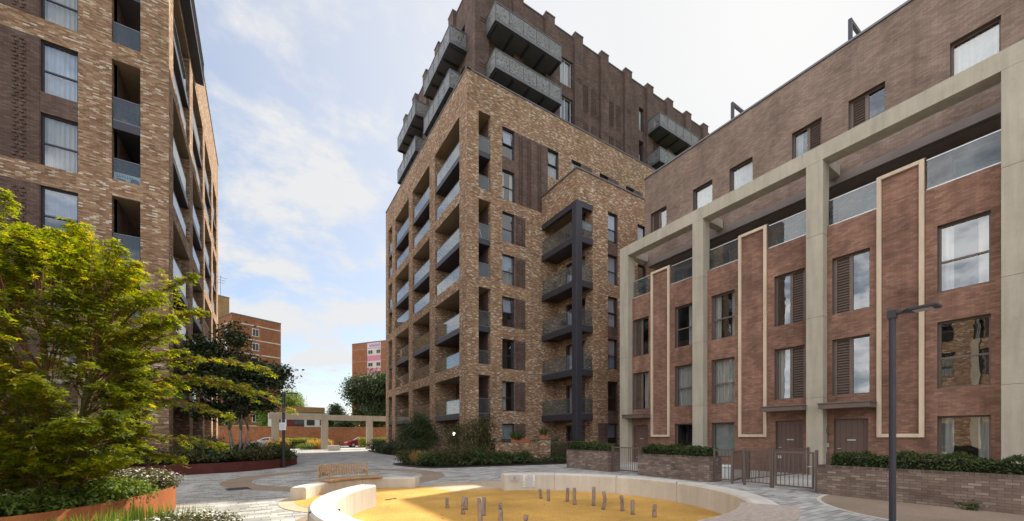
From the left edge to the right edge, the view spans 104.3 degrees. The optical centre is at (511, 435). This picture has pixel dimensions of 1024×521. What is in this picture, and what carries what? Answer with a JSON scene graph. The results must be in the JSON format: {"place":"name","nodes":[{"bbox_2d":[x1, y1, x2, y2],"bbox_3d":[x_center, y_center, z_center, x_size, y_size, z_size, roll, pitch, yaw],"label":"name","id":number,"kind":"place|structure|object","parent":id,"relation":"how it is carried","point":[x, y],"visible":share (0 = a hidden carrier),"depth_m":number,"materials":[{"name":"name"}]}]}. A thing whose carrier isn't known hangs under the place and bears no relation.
{"place":"outdoors","nodes":[
{"label":"outdoors","id":0,"kind":"place"},
{"bbox_2d":[0,0,218,452],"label":"apartment block","id":1,"kind":"structure","parent":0,"point":[76,76],"depth_m":18.23,"materials":[{"name":"brick"}]},
{"bbox_2d":[42,186,77,227],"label":"window","id":2,"kind":"structure","parent":1,"relation":"in","point":[55,202],"depth_m":17.06,"materials":[{"name":"glass"}]},
{"bbox_2d":[42,114,77,172],"bbox_3d":[-19.302,-12.415,17.046,1.140,2.230,0.260,0,0,-32],"label":"window","id":3,"kind":"structure","parent":1,"relation":"in","point":[59,136],"depth_m":17.07,"materials":[{"name":"paint"}]},
{"bbox_2d":[42,41,77,102],"bbox_3d":[-19.302,-15.465,17.046,1.140,2.230,0.260,0,0,-32],"label":"window","id":4,"kind":"structure","parent":1,"relation":"in","point":[59,67],"depth_m":17.07,"materials":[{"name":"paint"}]},
{"bbox_2d":[42,0,77,31],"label":"window","id":5,"kind":"structure","parent":1,"relation":"in","point":[64,13],"depth_m":17.11,"materials":[{"name":"paint"}]},
{"bbox_2d":[43,335,77,384],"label":"window","id":6,"kind":"structure","parent":1,"relation":"in","point":[68,359],"depth_m":17.10,"materials":[{"name":"glass"}]},
{"bbox_2d":[114,172,139,184],"bbox_3d":[-17.547,-11.710,18.162,0.920,0.420,0.022,0,0,-32],"label":"balcony balustrade","id":7,"kind":"object","parent":1,"relation":"attached to","point":[126,178],"visible":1,"depth_m":18.14,"materials":[{"name":"white paint"}]},
{"bbox_2d":[218,426,385,445],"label":"boundary wall","id":8,"kind":"structure","parent":0,"point":[337,435],"depth_m":62.04,"materials":[{"name":"orange brick"}]},
{"bbox_2d":[290,448,364,449],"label":"footway","id":9,"kind":"structure","parent":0,"point":[327,449],"depth_m":47.06,"materials":[{"name":"grey concrete"}]},
{"bbox_2d":[269,413,385,449],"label":"concrete pergola","id":10,"kind":"object","parent":9,"relation":"on","point":[275,418],"visible":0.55,"depth_m":47.11,"materials":[{"name":"beige concrete"}]},
{"bbox_2d":[352,340,385,427],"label":"block","id":11,"kind":"structure","parent":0,"point":[366,356],"depth_m":107.75,"materials":[{"name":"orange brick"}]},
{"bbox_2d":[165,449,888,520],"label":"paving","id":12,"kind":"structure","parent":0,"point":[200,491],"depth_m":13.40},
{"bbox_2d":[0,486,175,520],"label":"steel planter","id":13,"kind":"object","parent":12,"relation":"on","point":[163,496],"visible":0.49,"depth_m":6.55,"materials":[{"name":"metal"}]},
{"bbox_2d":[0,492,38,516],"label":"leafy clump","id":14,"kind":"object","parent":13,"relation":"on","point":[5,503],"visible":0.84,"depth_m":5.63,"materials":[{"name":"green plant"}]},
{"bbox_2d":[0,486,86,516],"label":"leafy clump","id":15,"kind":"object","parent":13,"relation":"on","point":[55,503],"visible":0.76,"depth_m":6.04,"materials":[{"name":"green plant"}]},
{"bbox_2d":[34,478,145,508],"bbox_3d":[-7.138,1.028,6.740,1.161,0.588,1.143,0,0,-12],"label":"leafy clump","id":16,"kind":"object","parent":13,"relation":"on","point":[110,494],"visible":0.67,"depth_m":6.68,"materials":[{"name":"green plant"}]},
{"bbox_2d":[83,472,168,500],"bbox_3d":[-7.270,0.986,7.468,1.217,0.648,1.267,0,0,15],"label":"leafy clump","id":17,"kind":"object","parent":13,"relation":"on","point":[136,489],"visible":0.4,"depth_m":7.44,"materials":[{"name":"green plant"}]},
{"bbox_2d":[106,465,185,491],"bbox_3d":[-7.907,0.924,8.445,1.533,0.702,1.575,0,0,5],"label":"flowering shrub","id":18,"kind":"object","parent":13,"relation":"on","point":[155,475],"visible":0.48,"depth_m":8.39,"materials":[{"name":"white plant"}]},
{"bbox_2d":[0,187,298,506],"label":"maple tree","id":19,"kind":"object","parent":13,"relation":"on","point":[29,444],"visible":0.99,"depth_m":6.34,"materials":[{"name":"green plant"}]},
{"bbox_2d":[2,455,296,479],"bbox_3d":[-16.415,1.380,21.422,9.185,0.440,17.607,0,0,-5],"label":"steel planter","id":20,"kind":"object","parent":12,"relation":"on","point":[225,467],"visible":0.32,"depth_m":17.23,"materials":[{"name":"metal"}]},
{"bbox_2d":[16,446,294,466],"bbox_3d":[-16.368,0.934,21.243,8.739,0.737,16.832,0,0,-4],"label":"ground cover","id":21,"kind":"object","parent":20,"relation":"on","point":[214,458],"visible":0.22,"depth_m":17.20,"materials":[{"name":"green plant"}]},
{"bbox_2d":[157,446,206,464],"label":"shrub","id":22,"kind":"object","parent":20,"relation":"on","point":[181,452],"visible":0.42,"depth_m":16.78,"materials":[{"name":"green plant"}]},
{"bbox_2d":[178,433,233,462],"bbox_3d":[-14.413,0.591,18.634,2.329,1.549,2.006,0,0,-32],"label":"shrub","id":23,"kind":"object","parent":20,"relation":"on","point":[215,440],"visible":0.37,"depth_m":18.36,"materials":[{"name":"green plant"}]},
{"bbox_2d":[194,446,245,463],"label":"shrub","id":24,"kind":"object","parent":20,"relation":"on","point":[228,451],"visible":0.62,"depth_m":17.93,"materials":[{"name":"green plant"}]},
{"bbox_2d":[173,318,304,449],"bbox_3d":[-15.727,-2.724,22.644,6.957,8.004,4.865,0,0,-32],"label":"tree","id":25,"kind":"object","parent":20,"relation":"on","point":[204,347],"visible":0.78,"depth_m":22.19,"materials":[{"name":"green plant"}]},
{"bbox_2d":[239,443,279,461],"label":"shrub","id":26,"kind":"object","parent":20,"relation":"on","point":[263,452],"visible":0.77,"depth_m":19.08,"materials":[{"name":"green plant"}]},
{"bbox_2d":[259,439,300,459],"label":"shrub","id":27,"kind":"object","parent":20,"relation":"on","point":[288,452],"visible":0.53,"depth_m":20.60,"materials":[{"name":"green plant"}]},
{"bbox_2d":[279,391,297,467],"bbox_3d":[-11.374,-0.325,20.251,0.825,3.850,0.315,0,0,-32],"label":"street lamp","id":28,"kind":"object","parent":12,"relation":"on","point":[282,426],"visible":1,"depth_m":20.08,"materials":[{"name":"metal"}]},
{"bbox_2d":[220,469,444,490],"bbox_3d":[-6.561,1.596,15.486,7.800,0.001,7.800,0,0,-32],"label":"resin circle","id":29,"kind":"object","parent":12,"relation":"on","point":[426,476],"visible":0.71,"depth_m":14.60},
{"bbox_2d":[290,477,418,499],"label":"curved wall","id":30,"kind":"structure","parent":12,"relation":"on","point":[304,491],"depth_m":11.47,"materials":[{"name":"concrete"}]},
{"bbox_2d":[313,462,381,481],"bbox_3d":[-4.733,1.051,11.752,0.840,0.453,2.046,0,0,45],"label":"bench","id":31,"kind":"object","parent":30,"relation":"on","point":[326,472],"visible":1,"depth_m":11.77,"materials":[{"name":"brown wood"}]},
{"bbox_2d":[278,486,462,511],"bbox_3d":[-3.459,1.590,10.466,4.660,0.001,4.660,0,0,-32],"label":"resin ring edge","id":32,"kind":"object","parent":12,"relation":"on","point":[288,503],"visible":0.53,"depth_m":9.37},
{"bbox_2d":[295,487,452,507],"bbox_3d":[-3.459,1.586,10.466,3.960,0.001,3.960,0,0,-32],"label":"play surface","id":33,"kind":"object","parent":32,"relation":"on","point":[382,494],"visible":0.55,"depth_m":10.97,"materials":[{"name":"yellow rubber"}]},
{"bbox_2d":[393,413,443,452],"bbox_3d":[-6.733,-0.074,28.602,3.835,3.385,2.770,0,0,-32],"label":"bush","id":34,"kind":"object","parent":12,"relation":"on","point":[424,431],"visible":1,"depth_m":28.35,"materials":[{"name":"green plant"}]},
{"bbox_2d":[427,481,500,490],"bbox_3d":[-0.705,1.592,12.591,3.832,0.001,2.871,0,0,-16],"label":"resin surround","id":35,"kind":"object","parent":12,"relation":"on","point":[476,485],"visible":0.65,"depth_m":12.79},
{"bbox_2d":[393,460,566,467],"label":"planting soil","id":36,"kind":"structure","parent":12,"relation":"on","point":[473,464],"depth_m":22.06,"materials":[{"name":"brown soil"}]},
{"bbox_2d":[414,448,445,465],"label":"shrub","id":37,"kind":"object","parent":36,"relation":"on","point":[422,456],"visible":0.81,"depth_m":20.97,"materials":[{"name":"green plant"}]},
{"bbox_2d":[437,444,473,464],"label":"shrub","id":38,"kind":"object","parent":36,"relation":"on","point":[448,453],"visible":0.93,"depth_m":20.97,"materials":[{"name":"green plant"}]},
{"bbox_2d":[441,413,499,451],"bbox_3d":[-2.309,0.102,23.942,3.754,3.032,2.586,0,0,-32],"label":"bush","id":39,"kind":"object","parent":36,"relation":"on","point":[479,430],"visible":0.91,"depth_m":23.75,"materials":[{"name":"green plant"}]},
{"bbox_2d":[458,442,490,464],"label":"shrub","id":40,"kind":"object","parent":36,"relation":"on","point":[482,452],"visible":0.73,"depth_m":21.74,"materials":[{"name":"green plant"}]},
{"bbox_2d":[400,452,566,465],"bbox_3d":[-0.885,1.309,24.214,11.488,0.670,6.918,0,0,-32],"label":"ground cover","id":41,"kind":"object","parent":36,"relation":"on","point":[557,457],"visible":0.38,"depth_m":21.64,"materials":[{"name":"green plant"}]},
{"bbox_2d":[488,450,511,463],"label":"shrub","id":42,"kind":"object","parent":36,"relation":"on","point":[504,455],"visible":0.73,"depth_m":22.20,"materials":[{"name":"green plant"}]},
{"bbox_2d":[495,442,537,462],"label":"garden wall","id":43,"kind":"structure","parent":36,"relation":"on","point":[516,447],"depth_m":23.73,"materials":[{"name":"brick"}]},
{"bbox_2d":[537,439,550,461],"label":"brick pier","id":44,"kind":"structure","parent":36,"relation":"on","point":[544,447],"depth_m":24.35,"materials":[{"name":"brown brick"}]},
{"bbox_2d":[550,435,569,456],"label":"shrub","id":45,"kind":"object","parent":36,"relation":"on","point":[560,449],"visible":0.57,"depth_m":25.54,"materials":[{"name":"green plant"}]},
{"bbox_2d":[351,489,721,520],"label":"rubber play surface","id":46,"kind":"object","parent":12,"relation":"on","point":[517,505],"visible":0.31,"depth_m":8.68,"materials":[{"name":"yellow rubber"}]},
{"bbox_2d":[308,484,375,520],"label":"curved wall","id":47,"kind":"structure","parent":46,"relation":"on","point":[345,504],"depth_m":7.36,"materials":[{"name":"concrete"}]},
{"bbox_2d":[501,472,778,513],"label":"curved wall","id":48,"kind":"structure","parent":46,"relation":"on","point":[719,499],"depth_m":10.23,"materials":[{"name":"concrete"}]},
{"bbox_2d":[697,502,799,520],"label":"slatted seat","id":49,"kind":"object","parent":46,"relation":"on","point":[753,512],"visible":1,"depth_m":5.42,"materials":[{"name":"concrete"}]},
{"bbox_2d":[567,449,619,471],"bbox_3d":[3.862,1.140,19.183,0.788,0.920,2.858,0,0,-32],"label":"brick planter","id":50,"kind":"object","parent":12,"relation":"on","point":[591,460],"visible":0.82,"depth_m":18.60,"materials":[{"name":"brick"}]},
{"bbox_2d":[569,440,618,450],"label":"hedge","id":51,"kind":"object","parent":50,"relation":"on","point":[578,445],"visible":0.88,"depth_m":18.99,"materials":[{"name":"green plant"}]},
{"bbox_2d":[612,445,641,471],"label":"garden gate","id":52,"kind":"structure","parent":50,"relation":"attached to","point":[613,455],"depth_m":17.01,"materials":[{"name":"metal"}]},
{"bbox_2d":[637,453,721,481],"bbox_3d":[6.326,1.160,15.270,0.788,0.880,3.108,0,0,-32],"label":"brick planter","id":53,"kind":"object","parent":12,"relation":"on","point":[692,468],"visible":0.91,"depth_m":14.73,"materials":[{"name":"brick"}]},
{"bbox_2d":[641,443,718,456],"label":"hedge","id":54,"kind":"object","parent":53,"relation":"on","point":[690,450],"visible":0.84,"depth_m":15.08,"materials":[{"name":"green plant"}]},
{"bbox_2d":[713,448,733,483],"bbox_3d":[7.218,1.010,13.591,0.060,1.180,0.670,0,0,-32],"label":"railing","id":55,"kind":"object","parent":12,"relation":"on","point":[714,464],"visible":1,"depth_m":13.63,"materials":[{"name":"brown metal"}]},
{"bbox_2d":[743,448,770,487],"bbox_3d":[7.806,1.000,12.656,0.060,1.200,0.860,0,0,-32],"label":"railing","id":56,"kind":"object","parent":12,"relation":"on","point":[744,466],"visible":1,"depth_m":12.70,"materials":[{"name":"brown metal"}]},
{"bbox_2d":[771,449,817,491],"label":"garden gate","id":57,"kind":"structure","parent":12,"relation":"on","point":[773,468],"depth_m":11.88,"materials":[{"name":"grey metal"}]},
{"bbox_2d":[887,302,941,520],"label":"street lamp","id":58,"kind":"object","parent":12,"relation":"on","point":[892,315],"visible":1,"depth_m":7.15,"materials":[{"name":"metal"}]},
{"bbox_2d":[817,464,1023,514],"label":"brick planter","id":59,"kind":"object","parent":12,"relation":"on","point":[996,492],"visible":0.98,"depth_m":9.20,"materials":[{"name":"brick"}]},
{"bbox_2d":[830,450,1023,474],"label":"hedge","id":60,"kind":"object","parent":59,"relation":"on","point":[1006,465],"visible":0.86,"depth_m":9.28,"materials":[{"name":"green plant"}]},
{"bbox_2d":[821,495,1023,520],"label":"resin half circle","id":61,"kind":"object","parent":12,"relation":"on","point":[904,510],"visible":1,"depth_m":8.41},
{"bbox_2d":[385,0,709,455],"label":"apartment tower","id":62,"kind":"structure","parent":0,"point":[535,147],"depth_m":30.22,"materials":[{"name":"brick"}]},
{"bbox_2d":[502,424,513,442],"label":"window","id":63,"kind":"structure","parent":62,"relation":"in","point":[507,429],"depth_m":29.05,"materials":[{"name":"glass"}]},
{"bbox_2d":[502,381,513,410],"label":"window","id":64,"kind":"structure","parent":62,"relation":"in","point":[504,397],"depth_m":28.99,"materials":[{"name":"glass"}]},
{"bbox_2d":[502,297,513,327],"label":"window","id":65,"kind":"structure","parent":62,"relation":"in","point":[507,303],"depth_m":29.10,"materials":[{"name":"glass"}]},
{"bbox_2d":[502,254,513,285],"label":"window","id":66,"kind":"structure","parent":62,"relation":"in","point":[507,261],"depth_m":29.06,"materials":[{"name":"glass"}]},
{"bbox_2d":[502,170,513,201],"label":"window","id":67,"kind":"structure","parent":62,"relation":"in","point":[511,177],"depth_m":29.17,"materials":[{"name":"paint"}]},
{"bbox_2d":[502,127,513,160],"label":"window","id":68,"kind":"structure","parent":62,"relation":"in","point":[507,136],"depth_m":29.10,"materials":[{"name":"glass"}]},
{"bbox_2d":[548,150,556,178],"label":"window","id":69,"kind":"structure","parent":62,"relation":"in","point":[552,158],"depth_m":31.24,"materials":[{"name":"glass"}]},
{"bbox_2d":[560,57,571,87],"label":"window","id":70,"kind":"structure","parent":62,"relation":"in","point":[565,70],"depth_m":34.75,"materials":[{"name":"glass"}]},
{"bbox_2d":[608,339,615,368],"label":"window","id":71,"kind":"structure","parent":62,"relation":"in","point":[611,356],"depth_m":29.19,"materials":[{"name":"glass"}]},
{"bbox_2d":[608,297,615,327],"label":"window","id":72,"kind":"structure","parent":62,"relation":"in","point":[611,307],"depth_m":29.15,"materials":[{"name":"glass"}]},
{"bbox_2d":[608,255,615,285],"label":"window","id":73,"kind":"structure","parent":62,"relation":"in","point":[611,273],"depth_m":29.18,"materials":[{"name":"glass"}]},
{"bbox_2d":[194,0,906,414],"label":"sky","id":74,"kind":"structure","parent":0,"point":[309,101],"materials":[{"name":"blue"}]},
{"bbox_2d":[565,462,814,489],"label":"garden paving","id":75,"kind":"structure","parent":0,"point":[802,477],"depth_m":14.92,"materials":[{"name":"grey stone"}]},
{"bbox_2d":[731,448,749,483],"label":"garden gate","id":76,"kind":"structure","parent":75,"relation":"on","point":[737,465],"depth_m":13.79,"materials":[{"name":"metal"}]},
{"bbox_2d":[742,447,808,482],"bbox_3d":[10.009,1.025,14.930,5.010,1.150,0.060,0,0,-32],"label":"railing","id":77,"kind":"object","parent":75,"relation":"on","point":[804,461],"visible":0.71,"depth_m":15.17,"materials":[{"name":"brown metal"}]},
{"bbox_2d":[620,39,1023,474],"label":"colonnade","id":78,"kind":"object","parent":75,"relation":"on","point":[818,167],"visible":0.92,"depth_m":15.93,"materials":[{"name":"concrete"}]},
{"label":"ground","id":79,"kind":"structure","parent":0,"visible":0},
{"bbox_2d":[218,275,229,317],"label":"block","id":80,"kind":"structure","parent":79,"relation":"on","point":[223,305],"depth_m":90.91,"materials":[{"name":"beige brick"}]},
{"bbox_2d":[218,312,280,425],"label":"block","id":81,"kind":"structure","parent":79,"relation":"on","point":[266,336],"depth_m":84.02,"materials":[{"name":"orange brick"}]},
{"bbox_2d":[276,388,307,406],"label":"tree","id":82,"kind":"object","parent":79,"relation":"on","point":[293,400],"visible":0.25,"depth_m":77.84,"materials":[{"name":"green plant"}]},
{"bbox_2d":[265,406,327,426],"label":"house","id":83,"kind":"structure","parent":79,"relation":"on","point":[306,423],"depth_m":72.58,"materials":[{"name":"white paint"}]},
{"bbox_2d":[326,402,347,426],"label":"tree","id":84,"kind":"object","parent":79,"relation":"on","point":[335,409],"visible":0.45,"depth_m":90.77,"materials":[{"name":"green plant"}]},
{"bbox_2d":[335,367,385,427],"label":"tree","id":85,"kind":"object","parent":79,"relation":"on","point":[366,393],"visible":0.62,"depth_m":70.62,"materials":[{"name":"green plant"}]},
{"bbox_2d":[621,126,733,461],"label":"terraced house","id":86,"kind":"structure","parent":79,"relation":"on","point":[685,182],"depth_m":22.99,"materials":[{"name":"red brick"}]},
{"bbox_2d":[635,425,647,459],"bbox_3d":[7.883,0.405,24.067,0.090,2.150,1.070,0,0,-32],"label":"door","id":87,"kind":"structure","parent":86,"relation":"in","point":[641,431],"depth_m":24.10,"materials":[{"name":"wood"}]},
{"bbox_2d":[635,371,648,409],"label":"window","id":88,"kind":"structure","parent":86,"relation":"in","point":[639,377],"depth_m":24.13,"materials":[{"name":"brown paint"}]},
{"bbox_2d":[635,317,648,356],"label":"window","id":89,"kind":"structure","parent":86,"relation":"in","point":[639,324],"depth_m":24.29,"materials":[{"name":"brown paint"}]},
{"bbox_2d":[677,364,691,406],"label":"window","id":90,"kind":"structure","parent":86,"relation":"in","point":[685,372],"depth_m":21.80,"materials":[{"name":"brown paint"}]},
{"bbox_2d":[677,304,691,347],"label":"window","id":91,"kind":"structure","parent":86,"relation":"in","point":[690,305],"depth_m":21.64,"materials":[{"name":"black glass"}]},
{"bbox_2d":[695,182,711,209],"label":"window","id":92,"kind":"structure","parent":86,"relation":"in","point":[704,194],"depth_m":22.66,"materials":[{"name":"white glass"}]},
{"bbox_2d":[707,50,846,473],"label":"terraced house","id":93,"kind":"structure","parent":79,"relation":"on","point":[756,343],"depth_m":18.64,"materials":[{"name":"red brick"}]},
{"bbox_2d":[713,357,734,403],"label":"window","id":94,"kind":"structure","parent":93,"relation":"in","point":[725,368],"depth_m":19.98,"materials":[{"name":"glass"}]},
{"bbox_2d":[713,290,734,339],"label":"window","id":95,"kind":"structure","parent":93,"relation":"in","point":[719,318],"depth_m":20.12,"materials":[{"name":"brown paint"}]},
{"bbox_2d":[713,422,734,456],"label":"window","id":96,"kind":"structure","parent":93,"relation":"in","point":[725,432],"depth_m":19.94,"materials":[{"name":"grey glass"}]},
{"bbox_2d":[731,158,752,190],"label":"window","id":97,"kind":"structure","parent":93,"relation":"in","point":[743,175],"depth_m":20.87,"materials":[{"name":"brown paint"}]},
{"bbox_2d":[777,420,802,470],"bbox_3d":[12.117,0.405,17.303,0.132,2.150,1.070,0,0,-32],"label":"door","id":98,"kind":"structure","parent":93,"relation":"in","point":[789,433],"depth_m":17.30,"materials":[{"name":"wood"}]},
{"bbox_2d":[776,345,804,399],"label":"window","id":99,"kind":"structure","parent":93,"relation":"in","point":[784,357],"depth_m":17.34,"materials":[{"name":"glass"}]},
{"bbox_2d":[776,269,804,326],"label":"window","id":100,"kind":"structure","parent":93,"relation":"in","point":[799,276],"depth_m":17.19,"materials":[{"name":"brown paint"}]},
{"bbox_2d":[794,119,821,157],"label":"window","id":101,"kind":"structure","parent":93,"relation":"in","point":[814,132],"depth_m":18.17,"materials":[{"name":"brown paint"}]},
{"bbox_2d":[817,0,1023,463],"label":"terraced house","id":102,"kind":"structure","parent":79,"relation":"on","point":[920,225],"depth_m":14.32,"materials":[{"name":"red brick"}]},
{"bbox_2d":[835,418,867,457],"bbox_3d":[13.247,0.405,15.509,0.132,2.150,1.070,0,0,-32],"label":"door","id":103,"kind":"structure","parent":102,"relation":"in","point":[851,435],"depth_m":15.51,"materials":[{"name":"wood"}]},
{"bbox_2d":[834,334,869,395],"bbox_3d":[13.290,-2.710,15.537,0.130,2.280,1.210,0,0,-32],"label":"window","id":104,"kind":"structure","parent":102,"relation":"in","point":[843,348],"depth_m":15.75,"materials":[{"name":"brown paint"}]},
{"bbox_2d":[834,249,869,313],"bbox_3d":[13.290,-5.960,15.537,0.130,2.280,1.210,0,0,-32],"label":"window","id":105,"kind":"structure","parent":102,"relation":"in","point":[843,266],"depth_m":15.75,"materials":[{"name":"brown paint"}]},
{"bbox_2d":[850,84,884,128],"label":"window","id":106,"kind":"structure","parent":102,"relation":"in","point":[859,108],"depth_m":16.65,"materials":[{"name":"brown paint"}]},
{"bbox_2d":[863,192,875,212],"bbox_3d":[15.896,-9.435,16.982,0.260,2.230,1.440,0,0,-32],"label":"terrace door","id":107,"kind":"structure","parent":102,"relation":"in","point":[869,201],"depth_m":17.44,"materials":[{"name":"brown paint"}]},
{"bbox_2d":[939,314,990,388],"bbox_3d":[14.851,-2.710,13.057,0.130,2.280,1.210,0,0,-32],"label":"window","id":108,"kind":"structure","parent":102,"relation":"in","point":[940,324],"depth_m":13.12,"materials":[{"name":"brown paint"}]},
{"bbox_2d":[939,212,990,291],"bbox_3d":[14.907,-5.960,13.092,0.260,2.280,1.210,0,0,-32],"label":"window","id":109,"kind":"structure","parent":102,"relation":"in","point":[946,233],"depth_m":13.25,"materials":[{"name":"brown paint"}]},
{"bbox_2d":[939,415,990,460],"bbox_3d":[14.907,0.205,13.092,0.260,1.750,1.210,0,0,-32],"label":"window","id":110,"kind":"structure","parent":102,"relation":"in","point":[946,423],"depth_m":13.25,"materials":[{"name":"brown paint"}]},
{"bbox_2d":[951,18,1000,76],"bbox_3d":[16.320,-13.035,13.982,0.260,2.230,1.210,0,0,-32],"label":"window","id":111,"kind":"structure","parent":102,"relation":"in","point":[985,44],"depth_m":14.01,"materials":[{"name":"brown paint"}]},
{"label":"planting soil","id":112,"kind":"structure","parent":0,"visible":0},
{"bbox_2d":[83,500,182,520],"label":"grass clump","id":113,"kind":"object","parent":112,"relation":"on","point":[138,514],"visible":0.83,"depth_m":5.84,"materials":[{"name":"green plant"}]},
{"bbox_2d":[142,506,244,520],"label":"flowering shrub","id":114,"kind":"object","parent":112,"relation":"on","point":[221,516],"visible":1,"depth_m":5.94,"materials":[{"name":"white plant"}]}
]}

